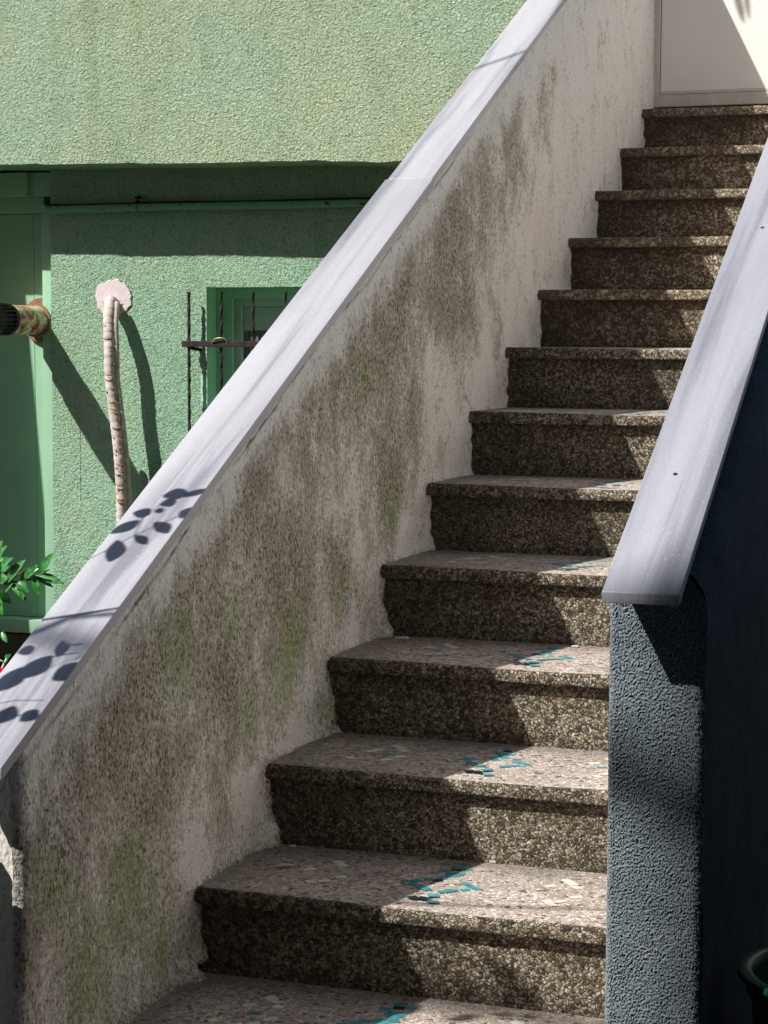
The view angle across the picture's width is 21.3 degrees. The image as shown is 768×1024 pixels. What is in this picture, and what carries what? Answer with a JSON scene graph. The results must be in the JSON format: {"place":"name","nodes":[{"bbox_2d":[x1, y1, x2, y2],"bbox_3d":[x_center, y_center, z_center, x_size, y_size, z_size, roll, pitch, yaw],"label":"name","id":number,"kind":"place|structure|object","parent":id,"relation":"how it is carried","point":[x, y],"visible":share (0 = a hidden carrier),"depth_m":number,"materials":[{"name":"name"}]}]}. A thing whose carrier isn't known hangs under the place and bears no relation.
{"place":"outdoors","nodes":[
{"label":"outdoors","id":0,"kind":"place"},
{"bbox_2d":[130,105,767,1023],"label":"staircase","id":1,"kind":"structure","parent":0,"point":[440,771],"depth_m":4.41,"materials":[{"name":"stone"}]},
{"bbox_2d":[275,863,297,866],"bbox_3d":[-0.193,0.698,4.041,0.045,0.004,0.014,-1,5,-12],"label":"fallen leaf","id":2,"kind":"object","parent":1,"relation":"on","point":[286,864],"visible":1,"depth_m":4.04,"materials":[{"name":"plant"}]},
{"bbox_2d":[394,636,408,638],"bbox_3d":[0.042,0.294,4.804,0.031,0.006,0.017,2,5,19],"label":"debris scrap","id":3,"kind":"object","parent":1,"relation":"on","point":[402,637],"visible":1,"depth_m":4.80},
{"label":"ground","id":4,"kind":"structure","parent":0,"visible":0},
{"bbox_2d":[0,654,10,672],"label":"flowering plant","id":5,"kind":"object","parent":4,"relation":"on","point":[7,656],"visible":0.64,"depth_m":8.00,"materials":[{"name":"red plant"}]},
{"bbox_2d":[0,539,63,642],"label":"leafy shrub","id":6,"kind":"object","parent":4,"relation":"on","point":[9,573],"visible":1,"depth_m":7.93,"materials":[{"name":"green plant"}]},
{"bbox_2d":[0,0,526,668],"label":"green house","id":7,"kind":"structure","parent":4,"relation":"on","point":[148,100],"depth_m":8.55,"materials":[{"name":"paint"}]},
{"bbox_2d":[0,298,50,342],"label":"flue pipe","id":8,"kind":"object","parent":7,"relation":"attached to","point":[32,319],"visible":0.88,"depth_m":8.79,"materials":[{"name":"beige metal"}]},
{"bbox_2d":[0,172,53,668],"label":"metal door","id":9,"kind":"structure","parent":7,"relation":"in","point":[26,424],"depth_m":9.08,"materials":[{"name":"green metal"}]},
{"bbox_2d":[102,294,131,523],"bbox_3d":[-1.137,-0.091,8.770,0.125,1.683,0.195,0,5,-6],"label":"hose bundle","id":10,"kind":"object","parent":7,"relation":"attached to","point":[110,337],"visible":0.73,"depth_m":8.68,"materials":[{"name":"white plastic"}]},
{"bbox_2d":[45,196,371,213],"bbox_3d":[-0.204,-1.275,8.383,2.650,0.077,0.058,2,5,19],"label":"wall pipe","id":11,"kind":"object","parent":7,"relation":"attached to","point":[137,206],"depth_m":8.55,"materials":[{"name":"green metal"}]},
{"bbox_2d":[181,291,286,431],"bbox_3d":[-0.449,-0.478,8.539,0.835,0.878,0.076,2,5,19],"label":"window grille","id":12,"kind":"object","parent":7,"relation":"attached to","point":[189,344],"depth_m":8.58,"materials":[{"name":"metal"}]},
{"bbox_2d":[211,337,226,347],"bbox_3d":[-0.689,-0.709,8.563,0.073,0.043,0.021,2,5,19],"label":"wire ring","id":13,"kind":"object","parent":12,"relation":"on","point":[218,338],"visible":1,"depth_m":8.56,"materials":[{"name":"gold metal"}]},
{"bbox_2d":[201,287,300,408],"bbox_3d":[-0.394,-0.526,8.631,0.756,0.898,0.161,2,5,19],"label":"window","id":14,"kind":"structure","parent":7,"relation":"in","point":[268,301],"depth_m":8.71,"materials":[{"name":"green paint"}]},
{"bbox_2d":[0,0,654,1023],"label":"parapet wall","id":15,"kind":"structure","parent":4,"relation":"on","point":[166,694],"depth_m":4.26,"materials":[{"name":"paint"}]},
{"bbox_2d":[602,138,767,1023],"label":"parapet wall","id":16,"kind":"structure","parent":4,"relation":"on","point":[685,591],"depth_m":3.06,"materials":[{"name":"paint"}]},
{"bbox_2d":[737,946,767,1023],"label":"plastic planter","id":17,"kind":"object","parent":4,"relation":"on","point":[752,970],"visible":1,"depth_m":3.13,"materials":[{"name":"plastic"}]},
{"bbox_3d":[2.513,-1.601,7.090,3.260,5.100,0.098,2,5,19],"label":"entrance wall","id":18,"kind":"object","parent":4,"relation":"on","visible":0},
{"bbox_2d":[653,0,767,108],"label":"door frame","id":19,"kind":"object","parent":18,"relation":"attached to","point":[710,53],"depth_m":7.47,"materials":[{"name":"beige paint"}]},
{"bbox_2d":[660,0,767,94],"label":"door leaf","id":20,"kind":"structure","parent":19,"relation":"in","point":[706,44],"depth_m":7.46,"materials":[{"name":"beige paint"}]}
]}

